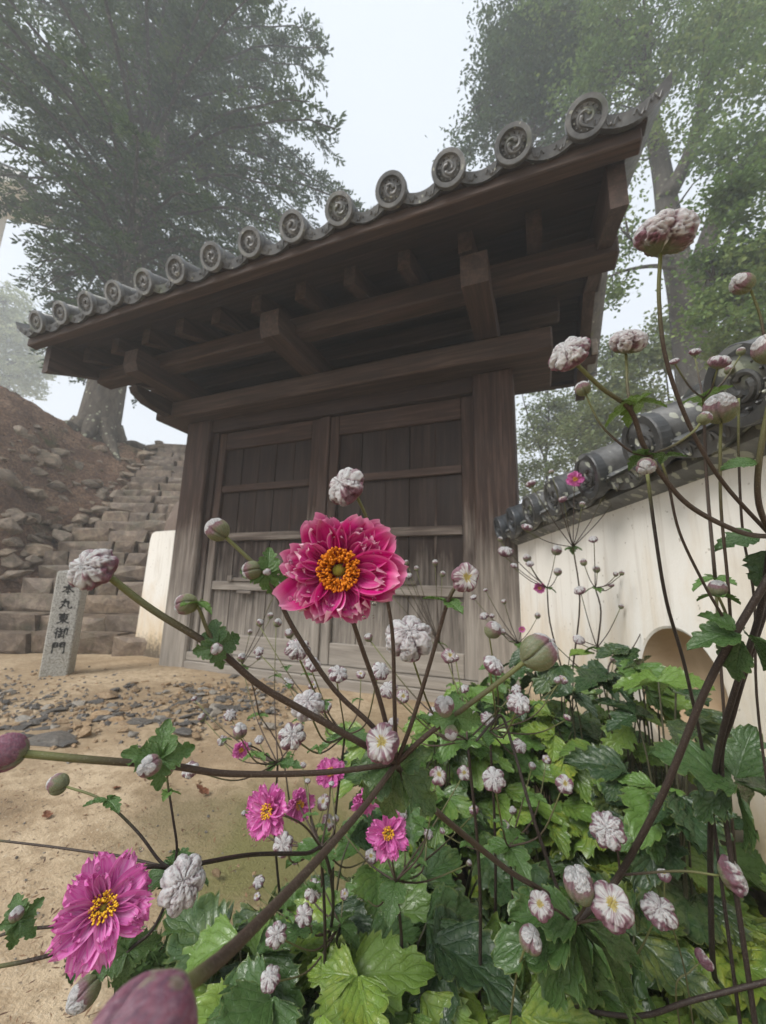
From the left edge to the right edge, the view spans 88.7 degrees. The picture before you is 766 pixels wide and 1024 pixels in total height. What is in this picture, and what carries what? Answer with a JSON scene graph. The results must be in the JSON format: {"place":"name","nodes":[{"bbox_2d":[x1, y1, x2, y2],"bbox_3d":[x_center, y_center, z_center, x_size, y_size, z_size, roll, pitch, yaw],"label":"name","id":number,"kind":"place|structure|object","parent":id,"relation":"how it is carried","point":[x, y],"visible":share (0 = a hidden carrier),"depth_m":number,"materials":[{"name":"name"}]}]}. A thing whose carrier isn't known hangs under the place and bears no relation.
{"place":"outdoors","nodes":[
{"label":"outdoors","id":0,"kind":"place"},
{"bbox_2d":[0,162,59,245],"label":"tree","id":1,"kind":"object","parent":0,"point":[3,219],"visible":0.2,"depth_m":10.98,"materials":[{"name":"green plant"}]},
{"bbox_2d":[0,385,149,592],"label":"hillside","id":2,"kind":"structure","parent":0,"point":[14,406],"depth_m":5.98,"materials":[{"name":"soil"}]},
{"bbox_2d":[0,549,17,556],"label":"stone","id":3,"kind":"object","parent":2,"relation":"on","point":[5,552],"visible":0.89,"depth_m":4.58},
{"bbox_2d":[0,518,22,537],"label":"rock","id":4,"kind":"object","parent":2,"relation":"on","point":[11,526],"visible":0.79,"depth_m":4.71,"materials":[{"name":"stone"}]},
{"bbox_2d":[0,468,23,489],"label":"rock","id":5,"kind":"object","parent":2,"relation":"on","point":[8,477],"visible":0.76,"depth_m":5.03,"materials":[{"name":"stone"}]},
{"bbox_2d":[1,553,23,568],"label":"rock","id":6,"kind":"object","parent":2,"relation":"on","point":[12,561],"visible":0.75,"depth_m":4.58,"materials":[{"name":"stone"}]},
{"bbox_2d":[2,537,23,546],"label":"stone","id":7,"kind":"object","parent":2,"relation":"on","point":[14,542],"visible":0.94,"depth_m":4.69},
{"bbox_2d":[5,508,28,521],"bbox_3d":[-4.594,0.045,4.852,0.332,0.178,0.242,-4,8,-1],"label":"stone","id":8,"kind":"object","parent":2,"relation":"on","point":[17,515],"visible":0.75,"depth_m":4.82,"materials":[{"name":"stone"}]},
{"bbox_2d":[13,425,27,435],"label":"rock","id":9,"kind":"object","parent":2,"relation":"on","point":[20,430],"visible":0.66,"depth_m":5.82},
{"bbox_2d":[25,512,40,523],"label":"rock","id":10,"kind":"object","parent":2,"relation":"on","point":[36,516],"visible":0.39,"depth_m":5.16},
{"bbox_2d":[23,516,42,529],"bbox_3d":[-4.524,0.127,4.955,0.358,0.191,0.274,-3,-12,22],"label":"stone","id":11,"kind":"object","parent":2,"relation":"on","point":[30,520],"visible":0.62,"depth_m":5.00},
{"bbox_2d":[28,446,40,455],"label":"stone","id":12,"kind":"object","parent":2,"relation":"on","point":[35,450],"visible":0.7,"depth_m":5.85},
{"bbox_2d":[24,488,47,500],"bbox_3d":[-4.906,-0.220,5.470,0.388,0.239,0.245,-1,-11,12],"label":"rock","id":13,"kind":"object","parent":2,"relation":"on","point":[37,494],"visible":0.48,"depth_m":5.38,"materials":[{"name":"stone"}]},
{"bbox_2d":[30,467,47,476],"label":"stone","id":14,"kind":"object","parent":2,"relation":"on","point":[38,471],"visible":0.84,"depth_m":5.73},
{"bbox_2d":[27,534,52,543],"bbox_3d":[-4.404,0.420,5.094,0.424,0.127,0.398,17,-27,-2],"label":"stone","id":15,"kind":"object","parent":2,"relation":"on","point":[33,538],"visible":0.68,"depth_m":4.97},
{"bbox_2d":[36,451,65,473],"bbox_3d":[-5.215,-0.782,6.045,0.492,0.308,0.330,6,-12,-22],"label":"rock","id":16,"kind":"object","parent":2,"relation":"on","point":[52,460],"visible":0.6,"depth_m":6.01,"materials":[{"name":"stone"}]},
{"bbox_2d":[50,448,69,456],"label":"stone","id":17,"kind":"object","parent":2,"relation":"on","point":[60,452],"visible":0.77,"depth_m":6.34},
{"bbox_2d":[46,480,78,493],"bbox_3d":[-4.864,-0.288,6.005,0.410,0.429,0.645,-5,-13,30],"label":"rock","id":18,"kind":"object","parent":2,"relation":"on","point":[55,485],"visible":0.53,"depth_m":5.87,"materials":[{"name":"stone"}]},
{"bbox_2d":[0,439,164,609],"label":"stair edging","id":19,"kind":"object","parent":2,"relation":"on","point":[36,551],"visible":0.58,"depth_m":5.63,"materials":[{"name":"stone"}]},
{"bbox_2d":[81,479,100,488],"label":"stone","id":20,"kind":"object","parent":2,"relation":"on","point":[90,483],"visible":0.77,"depth_m":6.42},
{"bbox_2d":[0,0,374,461],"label":"broadleaf tree","id":21,"kind":"object","parent":2,"relation":"on","point":[177,39],"visible":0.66,"depth_m":8.31,"materials":[{"name":"broad green leaves"},{"name":"bark"}]},
{"bbox_2d":[0,652,562,1023],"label":"ground","id":22,"kind":"structure","parent":0,"point":[97,830],"depth_m":1.20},
{"bbox_2d":[15,715,31,721],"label":"stone","id":23,"kind":"object","parent":22,"relation":"on","point":[20,718],"visible":0.86,"depth_m":1.90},
{"bbox_2d":[0,279,59,401],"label":"misty tree","id":24,"kind":"object","parent":22,"relation":"on","point":[19,364],"visible":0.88,"depth_m":25.70,"materials":[{"name":"green plant"}]},
{"bbox_2d":[29,730,75,746],"bbox_3d":[-1.410,0.960,1.663,0.200,0.025,0.121,-1,-7,12],"label":"stone","id":25,"kind":"object","parent":22,"relation":"on","point":[49,739],"visible":0.9,"depth_m":1.65,"materials":[{"name":"grey stone"}]},
{"bbox_2d":[39,570,86,676],"bbox_3d":[-2.349,0.855,2.896,0.165,0.853,0.167,6,-12,-22],"label":"stone marker","id":26,"kind":"object","parent":22,"relation":"on","point":[61,645],"visible":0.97,"depth_m":2.83,"materials":[{"name":"stone"}]},
{"bbox_2d":[55,739,78,746],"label":"stone","id":27,"kind":"object","parent":22,"relation":"on","point":[67,743],"visible":0.95,"depth_m":1.62,"materials":[{"name":"grey stone"}]},
{"bbox_2d":[77,725,91,738],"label":"stone","id":28,"kind":"object","parent":22,"relation":"on","point":[85,731],"visible":0.91,"depth_m":1.72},
{"bbox_2d":[0,443,185,655],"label":"stone staircase","id":29,"kind":"structure","parent":22,"relation":"on","point":[135,518],"depth_m":4.63,"materials":[{"name":"stone"}]},
{"bbox_2d":[91,710,110,715],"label":"stone","id":30,"kind":"object","parent":22,"relation":"on","point":[101,712],"visible":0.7,"depth_m":1.97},
{"bbox_2d":[98,690,119,698],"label":"stone","id":31,"kind":"object","parent":22,"relation":"on","point":[108,694],"visible":0.94,"depth_m":2.29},
{"bbox_2d":[106,716,125,721],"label":"stone","id":32,"kind":"object","parent":22,"relation":"on","point":[116,718],"visible":0.77,"depth_m":1.91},
{"bbox_2d":[126,718,147,725],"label":"stone","id":33,"kind":"object","parent":22,"relation":"on","point":[136,721],"visible":0.95,"depth_m":1.88,"materials":[{"name":"grey stone"}]},
{"bbox_2d":[107,911,175,993],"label":"leaf","id":34,"kind":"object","parent":22,"relation":"on","point":[157,957],"depth_m":0.68,"materials":[{"name":"plant"}]},
{"bbox_2d":[0,664,291,969],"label":"pebbles","id":35,"kind":"object","parent":22,"relation":"on","point":[105,739],"visible":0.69,"depth_m":2.08,"materials":[{"name":"beige stone"}]},
{"bbox_2d":[0,666,295,962],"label":"grit","id":36,"kind":"object","parent":22,"relation":"on","point":[80,715],"visible":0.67,"depth_m":2.11,"materials":[{"name":"gravel"}]},
{"bbox_2d":[0,668,296,1023],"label":"leaf litter","id":37,"kind":"object","parent":22,"relation":"on","point":[42,953],"visible":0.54,"depth_m":0.94,"materials":[{"name":"plant"}]},
{"bbox_2d":[135,530,174,657],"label":"plaster pier","id":38,"kind":"structure","parent":22,"relation":"on","point":[155,588],"depth_m":3.67,"materials":[{"name":"paint"}]},
{"bbox_2d":[0,770,334,1015],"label":"anemone plant","id":39,"kind":"object","parent":22,"relation":"on","point":[115,942],"visible":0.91,"depth_m":0.27,"materials":[{"name":"pink plant"}]},
{"bbox_2d":[164,501,178,530],"bbox_3d":[-2.120,0.598,4.641,0.755,1.567,0.773,1,-11,5],"label":"boulder","id":40,"kind":"object","parent":22,"relation":"on","point":[170,523],"visible":0.03,"depth_m":4.40,"materials":[{"name":"stone"}]},
{"bbox_2d":[173,727,192,735],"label":"stone","id":41,"kind":"object","parent":22,"relation":"on","point":[183,731],"visible":0.91,"depth_m":1.76,"materials":[{"name":"grey stone"}]},
{"bbox_2d":[197,784,208,793],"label":"dead leaf","id":42,"kind":"object","parent":22,"relation":"on","point":[203,790],"visible":1,"depth_m":1.26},
{"bbox_2d":[161,890,317,1023],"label":"anemone plant","id":43,"kind":"object","parent":22,"relation":"on","point":[201,930],"visible":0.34,"depth_m":0.55,"materials":[{"name":"green plant"}]},
{"bbox_2d":[181,618,316,912],"bbox_3d":[-0.247,0.518,0.740,0.244,0.602,0.468,6,-12,-23],"label":"anemone plant","id":44,"kind":"object","parent":22,"relation":"on","point":[242,749],"visible":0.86,"depth_m":0.71,"materials":[{"name":"green plant"}]},
{"bbox_2d":[226,582,289,800],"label":"anemone plant","id":45,"kind":"object","parent":22,"relation":"on","point":[270,615],"visible":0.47,"depth_m":1.30,"materials":[{"name":"green plant"}]},
{"bbox_2d":[0,467,558,1023],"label":"anemone plant","id":46,"kind":"object","parent":22,"relation":"on","point":[360,557],"visible":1,"depth_m":0.22,"materials":[{"name":"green plant"}]},
{"bbox_2d":[210,883,372,1015],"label":"anemone plant","id":47,"kind":"object","parent":22,"relation":"on","point":[361,919],"visible":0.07,"depth_m":0.58,"materials":[{"name":"green plant"}]},
{"bbox_2d":[253,841,359,993],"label":"anemone plant","id":48,"kind":"object","parent":22,"relation":"on","point":[276,937],"visible":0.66,"depth_m":0.52,"materials":[{"name":"white plant"}]},
{"bbox_2d":[241,757,375,963],"bbox_3d":[-0.124,0.539,0.505,0.174,0.478,0.318,-3,-12,21],"label":"anemone plant","id":49,"kind":"object","parent":22,"relation":"on","point":[267,809],"visible":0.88,"depth_m":0.50,"materials":[{"name":"pink plant"}]},
{"bbox_2d":[196,910,435,1023],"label":"anemone plant","id":50,"kind":"object","parent":22,"relation":"on","point":[380,954],"visible":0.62,"depth_m":0.50,"materials":[{"name":"green plant"}]},
{"bbox_2d":[254,619,388,900],"bbox_3d":[-0.131,0.475,0.562,0.234,0.624,0.584,3,-11,-6],"label":"anemone plant","id":51,"kind":"object","parent":22,"relation":"on","point":[291,736],"visible":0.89,"depth_m":0.47,"materials":[{"name":"white plant"}]},
{"bbox_2d":[228,818,426,963],"bbox_3d":[-0.104,0.707,0.680,0.362,0.225,0.341,-3,-12,21],"label":"anemone plant","id":52,"kind":"object","parent":22,"relation":"on","point":[367,879],"visible":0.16,"depth_m":0.68,"materials":[{"name":"green plant"}]},
{"bbox_2d":[16,71,671,710],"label":"wooden gate","id":53,"kind":"structure","parent":22,"relation":"on","point":[396,343],"depth_m":2.68,"materials":[{"name":"brown wood"}]},
{"bbox_2d":[198,419,320,661],"bbox_3d":[-0.996,0.192,3.190,1.047,1.869,0.076,-3,-12,21],"label":"door","id":54,"kind":"structure","parent":53,"relation":"in","point":[267,478],"depth_m":3.22,"materials":[{"name":"brown wood"}]},
{"bbox_2d":[319,396,477,680],"bbox_3d":[0.092,0.138,2.767,1.116,1.869,0.068,-3,-12,21],"label":"door","id":55,"kind":"structure","parent":53,"relation":"in","point":[416,462],"depth_m":2.73,"materials":[{"name":"brown wood"}]},
{"bbox_2d":[292,842,462,1023],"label":"anemone plant","id":56,"kind":"object","parent":22,"relation":"on","point":[444,859],"visible":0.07,"depth_m":0.65,"materials":[{"name":"green plant"}]},
{"bbox_2d":[281,882,479,1023],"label":"anemone plant","id":57,"kind":"object","parent":22,"relation":"on","point":[348,994],"visible":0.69,"depth_m":0.49,"materials":[{"name":"green plant"}]},
{"bbox_2d":[325,720,476,879],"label":"anemone plant","id":58,"kind":"object","parent":22,"relation":"on","point":[354,752],"visible":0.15,"depth_m":0.95,"materials":[{"name":"green plant"}]},
{"bbox_2d":[332,765,478,948],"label":"anemone plant","id":59,"kind":"object","parent":22,"relation":"on","point":[386,838],"visible":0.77,"depth_m":0.51,"materials":[{"name":"pink plant"}]},
{"bbox_2d":[334,779,501,894],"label":"anemone plant","id":60,"kind":"object","parent":22,"relation":"on","point":[352,851],"visible":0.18,"depth_m":0.85,"materials":[{"name":"green plant"}]},
{"bbox_2d":[392,559,454,686],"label":"anemone plant","id":61,"kind":"object","parent":22,"relation":"on","point":[434,563],"visible":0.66,"depth_m":1.50,"materials":[{"name":"brown plant"}]},
{"bbox_2d":[348,903,529,1023],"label":"anemone plant","id":62,"kind":"object","parent":22,"relation":"on","point":[453,952],"visible":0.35,"depth_m":0.51,"materials":[{"name":"green plant"}]},
{"bbox_2d":[364,615,520,1001],"bbox_3d":[0.040,0.449,0.476,0.239,0.652,0.420,-3,-12,21],"label":"anemone plant","id":63,"kind":"object","parent":22,"relation":"on","point":[412,635],"visible":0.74,"depth_m":0.51,"materials":[{"name":"white plant"}]},
{"bbox_2d":[400,710,516,833],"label":"anemone plant","id":64,"kind":"object","parent":22,"relation":"on","point":[458,753],"visible":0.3,"depth_m":0.91,"materials":[{"name":"green plant"}]},
{"bbox_2d":[370,825,556,918],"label":"anemone plant","id":65,"kind":"object","parent":22,"relation":"on","point":[539,875],"visible":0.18,"depth_m":0.70,"materials":[{"name":"green plant"}]},
{"bbox_2d":[409,672,536,789],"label":"anemone plant","id":66,"kind":"object","parent":22,"relation":"on","point":[473,692],"visible":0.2,"depth_m":1.06,"materials":[{"name":"green plant"}]},
{"bbox_2d":[394,712,554,873],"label":"anemone plant","id":67,"kind":"object","parent":22,"relation":"on","point":[456,807],"visible":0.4,"depth_m":0.91,"materials":[{"name":"green plant"}]},
{"bbox_2d":[416,783,577,881],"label":"anemone plant","id":68,"kind":"object","parent":22,"relation":"on","point":[559,835],"visible":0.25,"depth_m":0.89,"materials":[{"name":"green plant"}]},
{"bbox_2d":[470,589,540,689],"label":"anemone plant","id":69,"kind":"object","parent":22,"relation":"on","point":[484,615],"visible":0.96,"depth_m":1.39,"materials":[{"name":"green plant"}]},
{"bbox_2d":[440,755,573,898],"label":"anemone plant","id":70,"kind":"object","parent":22,"relation":"on","point":[509,847],"visible":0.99,"depth_m":0.54,"materials":[{"name":"green plant"}]},
{"bbox_2d":[477,662,541,786],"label":"anemone plant","id":71,"kind":"object","parent":22,"relation":"on","point":[525,680],"visible":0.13,"depth_m":1.27,"materials":[{"name":"green plant"}]},
{"bbox_2d":[424,936,598,1023],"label":"anemone plant","id":72,"kind":"object","parent":22,"relation":"on","point":[535,1010],"visible":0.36,"depth_m":0.46,"materials":[{"name":"green plant"}]},
{"bbox_2d":[459,621,570,911],"bbox_3d":[0.199,0.482,0.594,0.197,0.638,0.514,-3,-12,21],"label":"anemone plant","id":73,"kind":"object","parent":22,"relation":"on","point":[518,703],"visible":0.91,"depth_m":0.60,"materials":[{"name":"white plant"}]},
{"bbox_2d":[425,0,633,170],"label":"evergreen tree","id":74,"kind":"object","parent":22,"relation":"on","point":[510,80],"visible":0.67,"depth_m":8.68,"materials":[{"name":"green plant"}]},
{"bbox_2d":[480,687,580,785],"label":"anemone plant","id":75,"kind":"object","parent":22,"relation":"on","point":[554,705],"visible":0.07,"depth_m":1.33,"materials":[{"name":"green plant"}]},
{"bbox_2d":[498,537,562,710],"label":"anemone plant","id":76,"kind":"object","parent":22,"relation":"on","point":[505,552],"visible":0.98,"depth_m":1.29,"materials":[{"name":"green plant"}]},
{"bbox_2d":[470,898,597,1016],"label":"anemone plant","id":77,"kind":"object","parent":22,"relation":"on","point":[502,912],"visible":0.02,"depth_m":0.66,"materials":[{"name":"green plant"}]},
{"bbox_2d":[467,713,605,859],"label":"anemone plant","id":78,"kind":"object","parent":22,"relation":"on","point":[581,806],"visible":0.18,"depth_m":0.93,"materials":[{"name":"green plant"}]},
{"bbox_2d":[462,793,624,911],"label":"anemone plant","id":79,"kind":"object","parent":22,"relation":"on","point":[610,853],"visible":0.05,"depth_m":0.85,"materials":[{"name":"green plant"}]},
{"bbox_2d":[508,706,599,730],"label":"anemone plant","id":80,"kind":"object","parent":22,"relation":"on","point":[585,715],"visible":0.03,"depth_m":1.30,"materials":[{"name":"green plant"}]},
{"bbox_2d":[508,648,603,804],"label":"anemone plant","id":81,"kind":"object","parent":22,"relation":"on","point":[520,672],"visible":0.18,"depth_m":1.16,"materials":[{"name":"green plant"}]},
{"bbox_2d":[515,388,609,502],"bbox_3d":[4.968,-0.880,11.258,3.554,7.584,2.407,-3,-12,21],"label":"young tree","id":82,"kind":"object","parent":22,"relation":"on","point":[554,405],"visible":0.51,"depth_m":11.37,"materials":[{"name":"green plant"}]},
{"bbox_2d":[480,904,645,1023],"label":"anemone plant","id":83,"kind":"object","parent":22,"relation":"on","point":[612,1002],"visible":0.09,"depth_m":0.51,"materials":[{"name":"green plant"}]},
{"bbox_2d":[521,469,611,710],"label":"anemone plant","id":84,"kind":"object","parent":22,"relation":"on","point":[574,478],"visible":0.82,"depth_m":1.24,"materials":[{"name":"green plant"}]},
{"bbox_2d":[521,662,636,800],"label":"anemone plant","id":85,"kind":"object","parent":22,"relation":"on","point":[543,684],"visible":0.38,"depth_m":0.97,"materials":[{"name":"green plant"}]},
{"bbox_2d":[551,634,639,709],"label":"anemone plant","id":86,"kind":"object","parent":22,"relation":"on","point":[579,639],"visible":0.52,"depth_m":1.05,"materials":[{"name":"green plant"}]},
{"bbox_2d":[574,536,623,723],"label":"anemone plant","id":87,"kind":"object","parent":22,"relation":"on","point":[579,590],"visible":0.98,"depth_m":1.19,"materials":[{"name":"green plant"}]},
{"bbox_2d":[534,328,673,475],"bbox_3d":[5.303,-1.028,9.211,2.878,7.116,2.046,-7,-14,39],"label":"young tree","id":88,"kind":"object","parent":22,"relation":"on","point":[598,436],"visible":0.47,"depth_m":9.38,"materials":[{"name":"green plant"}]},
{"bbox_2d":[552,717,676,867],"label":"anemone plant","id":89,"kind":"object","parent":22,"relation":"on","point":[599,856],"visible":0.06,"depth_m":0.94,"materials":[{"name":"green plant"}]},
{"bbox_2d":[476,714,765,1023],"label":"anemone plant","id":90,"kind":"object","parent":22,"relation":"on","point":[551,945],"visible":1,"depth_m":0.42,"materials":[{"name":"green plant"}]},
{"bbox_2d":[573,659,682,835],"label":"anemone plant","id":91,"kind":"object","parent":22,"relation":"on","point":[594,674],"visible":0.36,"depth_m":0.88,"materials":[{"name":"green plant"}]},
{"bbox_2d":[494,335,765,917],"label":"white wall","id":92,"kind":"structure","parent":22,"relation":"on","point":[621,530],"depth_m":1.07,"materials":[{"name":"beige paint"}]},
{"bbox_2d":[506,0,765,396],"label":"maple tree","id":93,"kind":"object","parent":22,"relation":"on","point":[716,43],"visible":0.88,"depth_m":7.07,"materials":[{"name":"green plant"}]},
{"bbox_2d":[566,871,723,1023],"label":"anemone plant","id":94,"kind":"object","parent":22,"relation":"on","point":[660,957],"visible":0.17,"depth_m":0.53,"materials":[{"name":"green plant"}]},
{"bbox_2d":[527,801,765,906],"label":"anemone plant","id":95,"kind":"object","parent":22,"relation":"on","point":[584,844],"visible":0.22,"depth_m":0.86,"materials":[{"name":"green plant"}]},
{"bbox_2d":[548,207,765,1023],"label":"anemone plant","id":96,"kind":"object","parent":22,"relation":"on","point":[739,755],"visible":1,"depth_m":0.35,"materials":[{"name":"green plant"}]},
{"bbox_2d":[587,298,730,417],"bbox_3d":[6.287,-1.108,7.989,3.622,6.858,1.780,-3,-12,21],"label":"young tree","id":97,"kind":"object","parent":22,"relation":"on","point":[654,357],"visible":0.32,"depth_m":8.38,"materials":[{"name":"green plant"}]},
{"bbox_2d":[563,665,764,899],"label":"anemone plant","id":98,"kind":"object","parent":22,"relation":"on","point":[663,846],"visible":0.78,"depth_m":0.66,"materials":[{"name":"green plant"}]},
{"bbox_2d":[595,642,742,840],"bbox_3d":[0.622,0.588,0.868,0.257,0.556,0.292,-3,-12,21],"label":"anemone plant","id":99,"kind":"object","parent":22,"relation":"on","point":[627,665],"visible":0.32,"depth_m":0.88,"materials":[{"name":"green plant"}]},
{"bbox_2d":[579,851,765,1021],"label":"anemone plant","id":100,"kind":"object","parent":22,"relation":"on","point":[645,984],"visible":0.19,"depth_m":0.56,"materials":[{"name":"green plant"}]},
{"bbox_2d":[598,979,751,1023],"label":"anemone plant","id":101,"kind":"object","parent":22,"relation":"on","point":[669,1018],"visible":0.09,"depth_m":0.50,"materials":[{"name":"green plant"}]},
{"bbox_2d":[620,785,758,913],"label":"anemone plant","id":102,"kind":"object","parent":22,"relation":"on","point":[749,899],"depth_m":0.72,"materials":[{"name":"green plant"}]},
{"bbox_2d":[622,833,765,1023],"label":"anemone plant","id":103,"kind":"object","parent":22,"relation":"on","point":[692,912],"visible":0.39,"depth_m":0.62,"materials":[{"name":"green plant"}]},
{"bbox_2d":[665,940,734,1023],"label":"anemone plant","id":104,"kind":"object","parent":22,"relation":"on","point":[725,1000],"visible":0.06,"depth_m":0.51,"materials":[{"name":"green plant"}]},
{"bbox_2d":[649,138,765,369],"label":"maple tree","id":105,"kind":"object","parent":22,"relation":"on","point":[736,195],"visible":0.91,"depth_m":4.83,"materials":[{"name":"green plant"}]},
{"bbox_2d":[669,347,745,863],"bbox_3d":[0.545,0.258,0.590,0.102,1.094,0.379,-6,-13,35],"label":"anemone plant","id":106,"kind":"object","parent":22,"relation":"on","point":[719,362],"visible":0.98,"depth_m":0.62,"materials":[{"name":"green plant"}]},
{"bbox_2d":[0,0,765,503],"label":"sky","id":107,"kind":"structure","parent":0,"point":[395,67],"materials":[{"name":"white"}]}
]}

